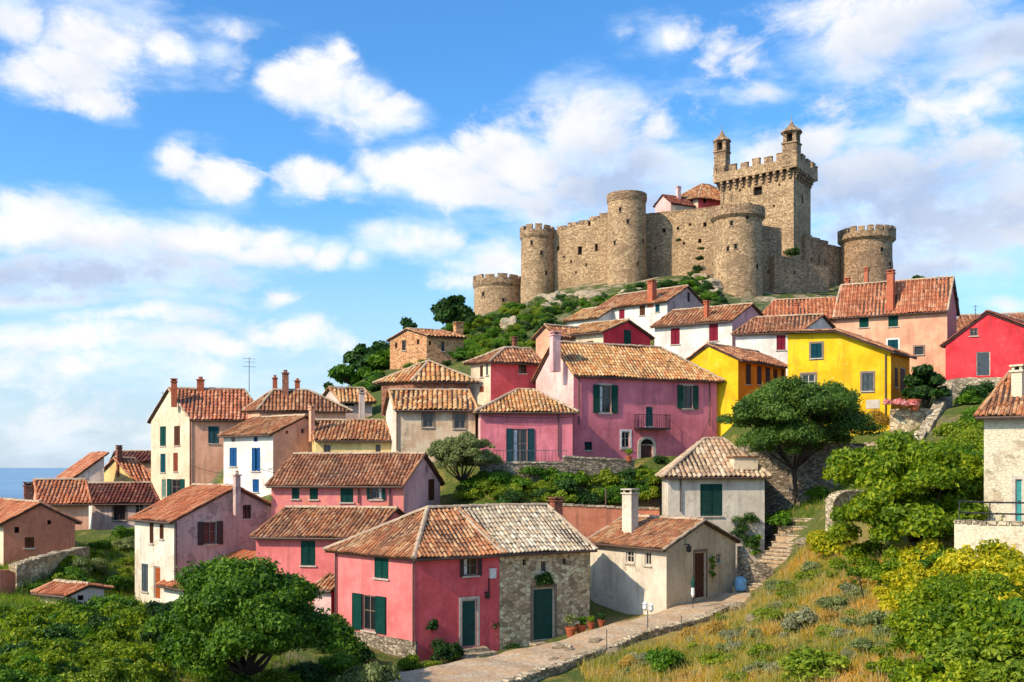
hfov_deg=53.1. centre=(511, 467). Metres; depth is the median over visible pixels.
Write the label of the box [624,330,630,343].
window
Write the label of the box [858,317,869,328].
window
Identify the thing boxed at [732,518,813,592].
stone stairs
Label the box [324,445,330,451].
window
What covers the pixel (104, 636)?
shrub
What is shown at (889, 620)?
shrub
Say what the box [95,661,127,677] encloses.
shrub
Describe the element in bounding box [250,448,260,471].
window
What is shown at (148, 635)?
shrub
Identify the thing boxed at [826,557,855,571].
shrub
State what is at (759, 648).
shrub
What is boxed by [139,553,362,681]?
broadleaf tree
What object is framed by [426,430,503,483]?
olive tree
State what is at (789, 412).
umbrella pine
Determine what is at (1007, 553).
shrub
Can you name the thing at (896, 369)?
window
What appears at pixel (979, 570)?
shrub
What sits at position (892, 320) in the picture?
window
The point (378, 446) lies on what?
window
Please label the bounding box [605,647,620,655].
boulder
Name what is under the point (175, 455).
window
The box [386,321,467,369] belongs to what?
stone farmhouse
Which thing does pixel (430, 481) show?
window
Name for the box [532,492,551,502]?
shrub
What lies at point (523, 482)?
shrub
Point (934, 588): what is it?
shrub
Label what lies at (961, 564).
shrub
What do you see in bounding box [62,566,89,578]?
shrub
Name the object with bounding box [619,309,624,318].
window
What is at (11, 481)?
sea
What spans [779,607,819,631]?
shrub
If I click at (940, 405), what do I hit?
ruined wall
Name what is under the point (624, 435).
window
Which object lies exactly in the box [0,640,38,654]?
shrub
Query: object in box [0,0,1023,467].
sky
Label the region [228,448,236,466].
window
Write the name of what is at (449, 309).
round tree
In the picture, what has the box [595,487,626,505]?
shrub
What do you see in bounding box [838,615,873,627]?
shrub
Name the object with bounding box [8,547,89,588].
stone wall
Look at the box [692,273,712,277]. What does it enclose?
rock
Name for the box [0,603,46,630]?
shrub
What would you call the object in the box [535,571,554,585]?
wall plant
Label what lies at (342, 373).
hill tree
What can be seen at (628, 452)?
flower pot
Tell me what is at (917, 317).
peach house
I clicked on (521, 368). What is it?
window
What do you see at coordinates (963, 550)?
shrub
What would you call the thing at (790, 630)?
shrub
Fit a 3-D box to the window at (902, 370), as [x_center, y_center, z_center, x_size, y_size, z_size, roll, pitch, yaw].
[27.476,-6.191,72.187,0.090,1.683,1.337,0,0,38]
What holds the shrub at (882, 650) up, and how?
on the hillside
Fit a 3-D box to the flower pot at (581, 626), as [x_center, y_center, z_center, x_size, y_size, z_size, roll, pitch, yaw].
[3.450,7.862,51.002,0.599,0.940,0.573,0,0,0]
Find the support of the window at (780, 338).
in the white house at (763, 335)
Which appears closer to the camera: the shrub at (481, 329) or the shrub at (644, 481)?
the shrub at (644, 481)
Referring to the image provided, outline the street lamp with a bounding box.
[642,601,653,628]
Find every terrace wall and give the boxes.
[479,461,567,482]
[562,456,633,487]
[954,520,1023,557]
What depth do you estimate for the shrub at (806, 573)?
49.07 m
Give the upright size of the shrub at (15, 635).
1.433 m
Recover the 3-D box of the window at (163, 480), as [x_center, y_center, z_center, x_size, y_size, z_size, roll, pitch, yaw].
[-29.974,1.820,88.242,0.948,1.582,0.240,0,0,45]
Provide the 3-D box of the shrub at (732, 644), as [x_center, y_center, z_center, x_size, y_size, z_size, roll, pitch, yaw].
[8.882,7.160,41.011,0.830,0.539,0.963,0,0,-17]
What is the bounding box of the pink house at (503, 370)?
[463,336,541,404]
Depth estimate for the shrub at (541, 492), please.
63.95 m
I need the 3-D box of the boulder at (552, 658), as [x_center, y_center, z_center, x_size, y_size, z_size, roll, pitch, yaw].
[1.906,8.508,44.997,0.732,0.369,0.497,0,0,-42]
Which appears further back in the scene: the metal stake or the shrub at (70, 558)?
the shrub at (70, 558)
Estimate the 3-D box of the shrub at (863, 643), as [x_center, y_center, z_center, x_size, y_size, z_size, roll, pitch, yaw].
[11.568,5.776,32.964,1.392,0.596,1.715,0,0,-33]
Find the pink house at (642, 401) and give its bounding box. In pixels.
[531,331,724,458]
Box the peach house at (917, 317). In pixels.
[832,267,959,376]
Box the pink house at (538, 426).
[473,388,579,460]
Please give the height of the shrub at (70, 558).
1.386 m
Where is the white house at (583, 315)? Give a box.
[562,304,613,327]
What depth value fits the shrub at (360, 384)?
99.71 m
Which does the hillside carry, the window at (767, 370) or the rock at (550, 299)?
the rock at (550, 299)
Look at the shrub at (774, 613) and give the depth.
42.73 m
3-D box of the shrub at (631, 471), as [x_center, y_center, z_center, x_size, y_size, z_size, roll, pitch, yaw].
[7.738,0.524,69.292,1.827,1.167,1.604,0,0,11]
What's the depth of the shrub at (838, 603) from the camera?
40.95 m
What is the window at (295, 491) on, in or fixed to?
in the pink house at (406, 482)
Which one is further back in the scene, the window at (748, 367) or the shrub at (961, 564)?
the window at (748, 367)
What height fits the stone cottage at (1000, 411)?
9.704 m
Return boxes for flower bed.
[881,398,919,406]
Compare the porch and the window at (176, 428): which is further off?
the window at (176, 428)
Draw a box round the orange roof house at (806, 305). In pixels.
[762,296,836,326]
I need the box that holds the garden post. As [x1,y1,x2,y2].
[605,489,606,505]
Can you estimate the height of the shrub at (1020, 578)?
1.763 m
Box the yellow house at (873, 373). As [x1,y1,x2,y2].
[780,328,916,435]
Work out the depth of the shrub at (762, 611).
44.52 m
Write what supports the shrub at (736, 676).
on the hillside
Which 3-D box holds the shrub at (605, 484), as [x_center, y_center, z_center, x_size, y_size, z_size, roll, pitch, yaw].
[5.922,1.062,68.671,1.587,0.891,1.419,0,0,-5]
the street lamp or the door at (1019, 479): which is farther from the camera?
the street lamp
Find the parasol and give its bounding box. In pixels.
[691,576,694,596]
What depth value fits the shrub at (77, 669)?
35.84 m
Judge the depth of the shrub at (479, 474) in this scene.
65.53 m
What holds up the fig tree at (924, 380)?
on the hillside
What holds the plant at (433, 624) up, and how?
attached to the pink house at (400, 583)
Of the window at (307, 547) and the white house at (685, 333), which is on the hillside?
the white house at (685, 333)
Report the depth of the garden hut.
53.52 m
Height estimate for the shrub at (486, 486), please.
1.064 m
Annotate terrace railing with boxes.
[493,450,566,462]
[959,501,1023,520]
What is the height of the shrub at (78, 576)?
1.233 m
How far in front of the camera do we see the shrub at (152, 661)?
39.71 m
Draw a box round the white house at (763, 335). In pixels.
[730,313,835,375]
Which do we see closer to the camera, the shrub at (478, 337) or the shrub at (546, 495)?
the shrub at (546, 495)
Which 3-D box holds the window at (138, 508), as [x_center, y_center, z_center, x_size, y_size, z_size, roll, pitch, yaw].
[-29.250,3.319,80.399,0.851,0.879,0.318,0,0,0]
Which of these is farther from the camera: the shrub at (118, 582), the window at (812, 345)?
the window at (812, 345)
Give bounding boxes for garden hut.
[30,579,113,603]
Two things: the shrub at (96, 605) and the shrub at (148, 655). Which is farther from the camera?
the shrub at (96, 605)
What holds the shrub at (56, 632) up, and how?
on the hillside
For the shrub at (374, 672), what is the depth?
39.16 m
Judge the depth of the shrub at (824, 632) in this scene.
37.33 m
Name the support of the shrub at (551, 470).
on the hillside
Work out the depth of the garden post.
64.46 m
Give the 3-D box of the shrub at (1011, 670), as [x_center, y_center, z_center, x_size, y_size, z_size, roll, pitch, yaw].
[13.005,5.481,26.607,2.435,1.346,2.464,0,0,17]
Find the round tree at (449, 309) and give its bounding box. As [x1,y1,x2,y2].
[430,295,474,323]
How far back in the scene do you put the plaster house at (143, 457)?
103.62 m
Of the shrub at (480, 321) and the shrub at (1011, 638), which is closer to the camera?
the shrub at (1011, 638)
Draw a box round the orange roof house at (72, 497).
[32,478,92,529]
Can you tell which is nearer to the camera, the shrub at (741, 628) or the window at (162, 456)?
the shrub at (741, 628)
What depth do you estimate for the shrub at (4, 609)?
47.42 m
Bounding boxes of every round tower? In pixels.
[473,273,520,315]
[520,223,554,303]
[607,190,646,284]
[710,202,764,297]
[837,224,895,284]
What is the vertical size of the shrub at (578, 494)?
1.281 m
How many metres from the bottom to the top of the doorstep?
0.580 m
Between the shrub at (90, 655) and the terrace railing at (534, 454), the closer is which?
the shrub at (90, 655)
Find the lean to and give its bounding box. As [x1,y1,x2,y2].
[155,549,255,602]
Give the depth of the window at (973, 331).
80.26 m
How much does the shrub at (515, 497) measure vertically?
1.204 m
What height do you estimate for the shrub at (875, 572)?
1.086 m
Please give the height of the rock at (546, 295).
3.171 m
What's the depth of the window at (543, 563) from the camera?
51.60 m
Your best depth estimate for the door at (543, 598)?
51.61 m
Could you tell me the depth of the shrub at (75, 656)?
38.67 m
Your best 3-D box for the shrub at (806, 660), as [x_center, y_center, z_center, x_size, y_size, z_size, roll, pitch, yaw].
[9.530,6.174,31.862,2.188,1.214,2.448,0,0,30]
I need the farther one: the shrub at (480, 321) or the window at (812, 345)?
the shrub at (480, 321)
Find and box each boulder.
[548,657,558,660]
[563,647,575,650]
[588,637,604,642]
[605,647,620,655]
[729,602,745,610]
[745,613,762,621]
[795,537,806,547]
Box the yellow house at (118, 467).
[104,445,150,481]
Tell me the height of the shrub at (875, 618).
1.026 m
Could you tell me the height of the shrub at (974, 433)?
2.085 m
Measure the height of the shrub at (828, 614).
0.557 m
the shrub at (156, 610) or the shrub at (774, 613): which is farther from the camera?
the shrub at (156, 610)
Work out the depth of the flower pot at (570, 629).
50.48 m
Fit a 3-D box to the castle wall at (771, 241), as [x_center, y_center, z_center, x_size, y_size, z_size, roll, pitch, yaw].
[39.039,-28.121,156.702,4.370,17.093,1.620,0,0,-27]
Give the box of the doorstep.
[528,641,545,645]
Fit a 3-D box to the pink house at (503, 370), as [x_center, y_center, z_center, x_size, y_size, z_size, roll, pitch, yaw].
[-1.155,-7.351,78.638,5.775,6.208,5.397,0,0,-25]
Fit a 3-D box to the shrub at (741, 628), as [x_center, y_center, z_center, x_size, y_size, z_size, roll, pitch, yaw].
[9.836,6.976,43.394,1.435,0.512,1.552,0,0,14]
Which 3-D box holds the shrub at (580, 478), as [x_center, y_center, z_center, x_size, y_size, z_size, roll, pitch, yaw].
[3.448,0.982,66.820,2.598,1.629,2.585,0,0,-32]
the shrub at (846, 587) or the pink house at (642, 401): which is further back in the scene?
the pink house at (642, 401)
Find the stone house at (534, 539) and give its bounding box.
[454,497,598,649]
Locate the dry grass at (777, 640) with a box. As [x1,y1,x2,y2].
[576,539,1018,681]
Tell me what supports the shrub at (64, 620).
on the hillside
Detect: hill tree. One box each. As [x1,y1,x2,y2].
[323,381,343,389]
[327,364,371,385]
[342,340,389,374]
[367,347,389,369]
[400,316,417,328]
[911,275,925,280]
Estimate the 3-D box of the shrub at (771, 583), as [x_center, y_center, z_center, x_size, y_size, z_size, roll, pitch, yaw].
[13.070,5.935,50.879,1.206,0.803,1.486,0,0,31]
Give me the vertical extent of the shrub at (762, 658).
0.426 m
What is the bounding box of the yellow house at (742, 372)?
[686,342,787,436]
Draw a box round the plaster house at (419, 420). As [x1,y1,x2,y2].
[382,388,478,466]
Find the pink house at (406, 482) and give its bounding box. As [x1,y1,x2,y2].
[264,451,445,516]
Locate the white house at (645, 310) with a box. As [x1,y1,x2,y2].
[593,279,703,336]
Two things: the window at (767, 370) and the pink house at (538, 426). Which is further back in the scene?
the window at (767, 370)
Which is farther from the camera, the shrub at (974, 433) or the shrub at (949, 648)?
the shrub at (974, 433)
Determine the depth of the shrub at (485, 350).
95.59 m
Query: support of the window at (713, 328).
in the white house at (685, 333)
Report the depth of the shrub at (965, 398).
68.03 m
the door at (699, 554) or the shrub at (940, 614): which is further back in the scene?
the door at (699, 554)
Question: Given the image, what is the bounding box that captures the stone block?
[552,642,570,648]
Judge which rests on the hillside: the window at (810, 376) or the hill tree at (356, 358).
the hill tree at (356, 358)
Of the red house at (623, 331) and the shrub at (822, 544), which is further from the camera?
the red house at (623, 331)
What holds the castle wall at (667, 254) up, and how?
on the hillside
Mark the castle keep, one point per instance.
(779, 189)
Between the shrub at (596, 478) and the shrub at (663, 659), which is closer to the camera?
the shrub at (663, 659)
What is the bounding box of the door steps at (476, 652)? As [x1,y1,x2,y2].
[455,646,496,660]
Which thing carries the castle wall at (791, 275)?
on the hillside
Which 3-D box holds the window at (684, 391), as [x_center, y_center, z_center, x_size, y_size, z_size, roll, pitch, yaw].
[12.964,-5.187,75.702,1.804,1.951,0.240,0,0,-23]
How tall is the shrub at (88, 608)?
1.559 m
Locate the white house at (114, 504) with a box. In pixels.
[88,481,159,529]
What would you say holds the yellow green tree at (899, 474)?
on the hillside
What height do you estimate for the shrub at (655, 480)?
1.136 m
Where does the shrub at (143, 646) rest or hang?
on the hillside
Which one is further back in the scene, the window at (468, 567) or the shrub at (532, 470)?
the shrub at (532, 470)
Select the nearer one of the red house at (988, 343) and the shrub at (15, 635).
the shrub at (15, 635)
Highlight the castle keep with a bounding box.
[713,115,817,259]
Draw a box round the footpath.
[389,593,750,681]
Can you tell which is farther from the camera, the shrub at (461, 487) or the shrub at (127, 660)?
the shrub at (461, 487)
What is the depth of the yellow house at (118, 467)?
94.94 m
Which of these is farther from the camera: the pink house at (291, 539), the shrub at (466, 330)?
the shrub at (466, 330)
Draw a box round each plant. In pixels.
[426,618,438,632]
[491,622,501,636]
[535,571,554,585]
[709,555,715,581]
[729,512,759,547]
[750,535,762,557]
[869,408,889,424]
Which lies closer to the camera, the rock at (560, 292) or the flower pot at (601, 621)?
the flower pot at (601, 621)
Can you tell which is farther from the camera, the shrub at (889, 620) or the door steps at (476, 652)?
the door steps at (476, 652)
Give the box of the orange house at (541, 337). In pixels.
[530,323,579,358]
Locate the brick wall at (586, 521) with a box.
[563,503,658,537]
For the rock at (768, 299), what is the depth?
140.50 m
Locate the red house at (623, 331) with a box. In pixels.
[567,318,654,346]
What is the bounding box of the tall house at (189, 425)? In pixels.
[146,377,253,499]
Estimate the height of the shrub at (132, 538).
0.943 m
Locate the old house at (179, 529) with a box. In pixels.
[127,471,270,603]
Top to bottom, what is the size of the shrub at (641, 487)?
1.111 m
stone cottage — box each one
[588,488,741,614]
[973,364,1023,520]
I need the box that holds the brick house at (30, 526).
[0,482,82,565]
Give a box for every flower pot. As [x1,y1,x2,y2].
[564,614,577,637]
[575,616,586,633]
[587,615,595,628]
[597,613,605,626]
[624,449,632,460]
[908,391,921,409]
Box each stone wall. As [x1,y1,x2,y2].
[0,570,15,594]
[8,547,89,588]
[737,546,773,582]
[740,442,866,541]
[890,408,934,432]
[938,377,1001,399]
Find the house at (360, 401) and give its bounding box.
[322,386,376,418]
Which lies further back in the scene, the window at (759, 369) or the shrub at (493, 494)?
the window at (759, 369)
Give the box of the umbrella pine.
[716,373,886,507]
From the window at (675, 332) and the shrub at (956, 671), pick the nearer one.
the shrub at (956, 671)
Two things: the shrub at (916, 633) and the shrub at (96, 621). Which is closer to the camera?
the shrub at (916, 633)
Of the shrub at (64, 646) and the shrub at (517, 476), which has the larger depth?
the shrub at (517, 476)
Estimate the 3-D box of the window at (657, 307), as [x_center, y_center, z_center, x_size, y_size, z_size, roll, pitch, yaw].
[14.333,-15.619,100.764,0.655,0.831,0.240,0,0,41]
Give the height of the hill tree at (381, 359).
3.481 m
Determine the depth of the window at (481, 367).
76.62 m
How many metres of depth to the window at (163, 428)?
88.32 m
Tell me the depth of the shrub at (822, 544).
51.52 m
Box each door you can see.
[155,566,159,598]
[459,596,479,646]
[530,584,556,640]
[638,437,655,458]
[693,548,707,598]
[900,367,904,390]
[976,352,989,375]
[1012,476,1023,520]
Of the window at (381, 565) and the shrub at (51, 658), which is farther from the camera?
the window at (381, 565)
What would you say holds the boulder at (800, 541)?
on the hillside
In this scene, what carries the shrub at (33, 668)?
on the hillside
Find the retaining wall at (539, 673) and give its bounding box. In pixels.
[495,601,744,681]
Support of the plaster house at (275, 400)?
on the hillside
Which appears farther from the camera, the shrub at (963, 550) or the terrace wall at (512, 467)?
the terrace wall at (512, 467)
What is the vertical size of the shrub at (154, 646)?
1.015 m
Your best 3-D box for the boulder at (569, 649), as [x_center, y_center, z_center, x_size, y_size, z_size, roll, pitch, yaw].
[2.683,8.416,46.795,0.731,0.369,0.497,0,0,-37]
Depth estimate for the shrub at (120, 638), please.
45.02 m
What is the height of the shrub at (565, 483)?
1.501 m
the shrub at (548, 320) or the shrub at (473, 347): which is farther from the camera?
the shrub at (548, 320)
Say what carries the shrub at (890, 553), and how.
on the hillside
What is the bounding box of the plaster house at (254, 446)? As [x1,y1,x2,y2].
[217,406,319,496]
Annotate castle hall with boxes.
[652,186,694,212]
[681,183,719,208]
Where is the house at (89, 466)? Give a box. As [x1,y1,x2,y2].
[55,451,108,483]
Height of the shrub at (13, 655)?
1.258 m
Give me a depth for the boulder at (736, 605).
50.75 m
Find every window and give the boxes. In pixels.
[23,537,35,548]
[112,505,126,521]
[135,505,143,512]
[140,564,148,593]
[148,523,153,544]
[157,524,163,540]
[159,426,165,446]
[159,454,165,472]
[160,479,165,497]
[167,479,183,496]
[173,426,180,446]
[173,453,177,471]
[198,519,222,546]
[207,426,219,443]
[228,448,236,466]
[242,505,252,519]
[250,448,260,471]
[252,479,259,492]
[290,488,300,499]
[299,541,316,566]
[308,488,318,500]
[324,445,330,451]
[339,488,354,503]
[352,593,385,633]
[367,488,384,500]
[372,557,389,580]
[376,444,380,451]
[402,340,405,350]
[421,412,434,428]
[428,479,435,501]
[440,342,445,351]
[452,412,467,429]
[460,558,481,577]
[478,366,483,377]
[506,428,533,460]
[517,365,527,374]
[540,561,546,572]
[584,442,593,450]
[593,383,617,414]
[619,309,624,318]
[620,429,631,449]
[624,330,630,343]
[624,548,635,565]
[640,305,645,315]
[642,552,651,566]
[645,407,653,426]
[654,304,659,312]
[669,328,680,345]
[677,384,698,409]
[699,484,723,516]
[708,324,718,341]
[716,553,723,565]
[745,364,752,385]
[753,186,761,195]
[756,366,761,385]
[765,367,769,382]
[773,369,776,382]
[775,335,785,350]
[800,372,816,383]
[809,341,823,359]
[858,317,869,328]
[860,371,874,392]
[886,338,899,349]
[887,315,898,327]
[894,368,898,387]
[913,345,924,355]
[969,328,978,336]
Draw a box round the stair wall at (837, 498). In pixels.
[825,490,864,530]
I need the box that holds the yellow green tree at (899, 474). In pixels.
[820,429,1001,547]
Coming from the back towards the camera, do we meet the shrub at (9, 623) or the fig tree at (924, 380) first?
the fig tree at (924, 380)
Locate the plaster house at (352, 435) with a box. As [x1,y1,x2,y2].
[308,418,391,454]
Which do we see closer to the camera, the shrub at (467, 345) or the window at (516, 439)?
the window at (516, 439)
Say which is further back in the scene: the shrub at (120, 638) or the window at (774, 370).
the window at (774, 370)
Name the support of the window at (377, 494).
in the pink house at (406, 482)
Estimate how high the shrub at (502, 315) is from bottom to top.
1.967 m
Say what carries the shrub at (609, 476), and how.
on the hillside
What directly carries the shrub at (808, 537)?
on the hillside
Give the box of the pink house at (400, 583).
[323,505,507,660]
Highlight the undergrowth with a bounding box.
[0,246,894,681]
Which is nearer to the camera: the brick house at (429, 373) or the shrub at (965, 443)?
the shrub at (965, 443)
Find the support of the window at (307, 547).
in the pink house at (291, 539)
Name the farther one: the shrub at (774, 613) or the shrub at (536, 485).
the shrub at (536, 485)
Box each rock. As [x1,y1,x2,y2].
[500,315,517,332]
[535,294,555,297]
[540,296,562,306]
[551,291,566,294]
[574,290,599,298]
[586,292,607,301]
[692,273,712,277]
[703,278,724,292]
[762,297,778,301]
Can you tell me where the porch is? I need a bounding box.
[314,572,334,619]
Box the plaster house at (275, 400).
[240,370,352,420]
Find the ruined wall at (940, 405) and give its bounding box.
[914,381,952,440]
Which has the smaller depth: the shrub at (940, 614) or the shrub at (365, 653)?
the shrub at (940, 614)
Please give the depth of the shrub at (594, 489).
66.47 m
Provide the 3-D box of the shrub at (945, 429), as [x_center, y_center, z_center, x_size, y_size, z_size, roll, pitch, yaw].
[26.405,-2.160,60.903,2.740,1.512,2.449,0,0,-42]
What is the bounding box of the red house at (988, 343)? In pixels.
[939,309,1023,379]
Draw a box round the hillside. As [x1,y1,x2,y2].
[0,275,1022,681]
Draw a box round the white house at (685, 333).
[650,300,764,358]
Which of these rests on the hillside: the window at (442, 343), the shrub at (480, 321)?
the shrub at (480, 321)
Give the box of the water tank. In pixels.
[735,576,746,590]
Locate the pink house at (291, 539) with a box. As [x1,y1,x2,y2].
[249,505,404,602]
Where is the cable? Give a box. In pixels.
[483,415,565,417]
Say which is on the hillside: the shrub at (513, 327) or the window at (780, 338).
the shrub at (513, 327)
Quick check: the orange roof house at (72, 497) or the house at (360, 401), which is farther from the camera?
the house at (360, 401)
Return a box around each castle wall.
[553,213,607,291]
[646,205,718,277]
[762,225,781,291]
[770,255,828,292]
[802,234,840,283]
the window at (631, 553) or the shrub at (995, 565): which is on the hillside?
the shrub at (995, 565)
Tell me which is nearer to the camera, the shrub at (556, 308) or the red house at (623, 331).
the red house at (623, 331)
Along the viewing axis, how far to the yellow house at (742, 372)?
77.09 m
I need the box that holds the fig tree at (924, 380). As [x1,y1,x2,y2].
[901,363,951,408]
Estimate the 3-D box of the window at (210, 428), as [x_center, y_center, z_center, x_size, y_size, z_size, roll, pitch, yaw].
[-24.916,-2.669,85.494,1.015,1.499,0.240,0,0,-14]
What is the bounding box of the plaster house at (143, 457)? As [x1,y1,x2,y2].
[109,450,150,472]
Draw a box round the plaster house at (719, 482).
[655,437,772,576]
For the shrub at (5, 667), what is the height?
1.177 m
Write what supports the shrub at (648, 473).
on the hillside
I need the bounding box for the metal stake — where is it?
[858,576,863,598]
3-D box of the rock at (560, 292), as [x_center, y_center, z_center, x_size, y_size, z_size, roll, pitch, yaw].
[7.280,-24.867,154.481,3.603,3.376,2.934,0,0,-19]
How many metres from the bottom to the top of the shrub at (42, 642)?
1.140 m
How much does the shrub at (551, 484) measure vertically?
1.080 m
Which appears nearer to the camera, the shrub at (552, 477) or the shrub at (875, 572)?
the shrub at (875, 572)
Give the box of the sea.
[0,468,67,498]
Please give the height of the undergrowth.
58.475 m
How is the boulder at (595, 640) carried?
on the footpath
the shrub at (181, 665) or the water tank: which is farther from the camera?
the water tank
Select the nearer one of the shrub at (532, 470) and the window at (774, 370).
the shrub at (532, 470)
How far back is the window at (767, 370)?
79.34 m
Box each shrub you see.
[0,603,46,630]
[0,605,18,617]
[0,613,56,632]
[0,626,43,646]
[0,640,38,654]
[0,646,37,667]
[0,663,26,681]
[8,652,51,681]
[19,637,52,650]
[20,661,58,681]
[31,648,48,654]
[36,638,76,653]
[37,599,74,616]
[38,652,81,672]
[41,624,82,640]
[46,604,99,621]
[47,605,97,626]
[48,649,80,660]
[51,572,82,582]
[51,622,81,634]
[53,565,82,572]
[53,637,76,648]
[53,662,85,678]
[56,597,98,607]
[56,618,72,623]
[59,556,81,566]
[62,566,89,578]
[64,554,92,568]
[67,557,92,574]
[69,571,95,582]
[69,639,84,643]
[70,625,96,640]
[72,640,88,649]
[74,640,115,664]
[80,659,119,681]
[81,628,121,644]
[83,611,119,629]
[83,649,112,667]
[87,539,111,548]
[87,593,144,608]
[88,604,103,615]
[89,548,105,558]
[89,557,109,572]
[90,639,145,663]
[94,607,149,637]
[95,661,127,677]
[99,600,152,619]
[102,574,133,591]
[111,525,134,538]
[111,620,142,640]
[112,537,134,549]
[112,658,132,666]
[115,652,151,659]
[117,657,150,665]
[120,659,169,681]
[121,535,134,545]
[121,572,131,578]
[125,641,165,660]
[133,624,164,643]
[138,630,164,644]
[144,600,174,610]
[144,644,161,653]
[144,657,165,666]
[145,606,170,615]
[145,647,165,660]
[172,657,232,674]
[257,668,302,681]
[287,661,330,681]
[311,637,335,651]
[314,651,363,673]
[339,641,376,660]
[342,660,400,681]
[348,381,366,388]
[364,375,380,390]
[365,373,384,380]
[366,384,380,391]
[396,654,420,669]
[429,638,464,662]
[441,323,453,331]
[447,345,466,360]
[453,488,481,499]
[455,320,472,329]
[455,475,491,488]
[455,478,480,491]
[463,326,475,334]
[463,340,477,350]
[464,315,485,322]
[467,344,491,352]
[471,317,491,327]
[472,333,492,342]
[475,325,491,332]
[476,478,502,491]
[477,470,489,477]
[478,337,493,347]
[480,470,512,482]
[481,347,496,354]
[490,489,505,497]
[492,317,504,326]
[492,481,522,491]
[494,313,511,318]
[494,488,520,501]
[494,488,525,499]
[495,498,516,502]
[500,477,531,489]
[505,302,525,313]
[505,323,521,331]
[511,473,534,484]
[516,312,536,322]
[518,464,552,479]
[525,481,552,493]
[529,488,550,496]
[531,316,550,325]
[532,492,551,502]
[537,480,558,491]
[538,317,557,326]
[539,305,560,312]
[539,467,566,481]
[540,489,568,501]
[547,472,557,481]
[552,470,586,482]
[552,491,578,502]
[553,477,578,493]
[565,489,583,502]
[573,489,602,504]
[576,470,604,485]
[585,487,602,496]
[591,479,612,487]
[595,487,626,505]
[596,486,622,505]
[598,468,626,484]
[614,470,637,485]
[614,654,637,667]
[617,478,639,487]
[619,466,635,478]
[628,652,646,660]
[631,469,653,480]
[633,484,659,492]
[634,464,650,476]
[634,490,650,502]
[635,468,657,478]
[638,477,658,484]
[640,474,661,484]
[644,647,688,673]
[647,486,661,500]
[677,626,695,637]
[686,642,711,650]
[692,265,702,270]
[695,256,703,260]
[698,652,737,666]
[701,619,728,633]
[714,613,731,621]
[717,629,742,640]
[721,670,750,681]
[723,640,743,650]
[727,626,747,633]
[746,643,782,656]
[749,607,779,618]
[749,660,766,673]
[756,654,774,663]
[763,661,778,673]
[764,579,778,591]
[765,509,794,529]
[766,610,786,621]
[775,586,805,596]
[776,580,798,589]
[777,645,852,681]
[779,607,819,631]
[780,673,796,681]
[783,628,802,634]
[795,570,822,579]
[802,485,827,497]
[803,561,822,570]
[805,529,831,544]
[808,531,858,555]
[814,626,846,639]
[815,596,855,611]
[815,624,834,631]
[821,612,845,622]
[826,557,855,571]
[829,627,855,639]
[836,578,866,587]
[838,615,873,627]
[839,582,858,593]
[841,648,857,660]
[842,539,885,563]
[844,556,883,578]
[844,608,864,618]
[845,588,867,599]
[848,637,887,653]
[860,610,896,633]
[861,564,888,585]
[863,661,887,673]
[869,641,902,655]
[871,585,897,599]
[877,574,926,612]
[878,654,918,673]
[879,545,926,571]
[879,566,903,586]
[882,560,938,590]
[882,607,909,629]
[888,654,982,681]
[889,609,950,657]
[895,537,942,568]
[896,565,1023,613]
[912,545,948,568]
[917,592,966,636]
[924,630,1023,672]
[927,652,978,673]
[930,552,966,577]
[932,418,975,436]
[937,437,983,456]
[942,544,980,558]
[942,553,978,576]
[945,421,983,445]
[945,590,1023,641]
[949,445,983,461]
[954,390,981,404]
[955,554,1011,576]
[956,406,983,424]
[958,380,994,398]
[958,568,991,577]
[968,656,1023,681]
[971,538,1023,568]
[974,624,1023,660]
[992,563,1023,578]
[994,589,1023,600]
[995,596,1023,626]
[1001,555,1023,572]
[1005,571,1023,597]
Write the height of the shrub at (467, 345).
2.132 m
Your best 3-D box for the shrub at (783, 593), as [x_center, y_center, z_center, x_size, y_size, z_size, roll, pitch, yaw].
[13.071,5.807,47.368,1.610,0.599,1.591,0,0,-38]
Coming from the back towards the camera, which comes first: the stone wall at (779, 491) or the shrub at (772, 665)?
the stone wall at (779, 491)
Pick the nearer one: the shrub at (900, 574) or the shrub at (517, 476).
the shrub at (900, 574)
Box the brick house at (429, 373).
[372,359,480,415]
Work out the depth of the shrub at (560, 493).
64.04 m
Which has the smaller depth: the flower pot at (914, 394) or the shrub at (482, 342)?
the flower pot at (914, 394)
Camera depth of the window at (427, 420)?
71.21 m
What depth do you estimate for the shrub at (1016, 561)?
34.93 m
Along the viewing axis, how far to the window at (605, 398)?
73.06 m
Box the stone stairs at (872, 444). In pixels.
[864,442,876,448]
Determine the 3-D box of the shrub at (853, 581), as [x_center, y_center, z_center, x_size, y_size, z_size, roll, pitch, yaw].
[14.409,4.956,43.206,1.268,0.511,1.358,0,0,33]
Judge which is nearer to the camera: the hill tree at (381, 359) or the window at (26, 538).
the window at (26, 538)
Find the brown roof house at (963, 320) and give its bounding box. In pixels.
[957,312,1023,331]
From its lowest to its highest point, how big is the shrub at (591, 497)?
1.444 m
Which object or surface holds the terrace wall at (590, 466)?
on the hillside
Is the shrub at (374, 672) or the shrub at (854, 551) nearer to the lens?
the shrub at (374, 672)
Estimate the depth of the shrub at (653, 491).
67.88 m

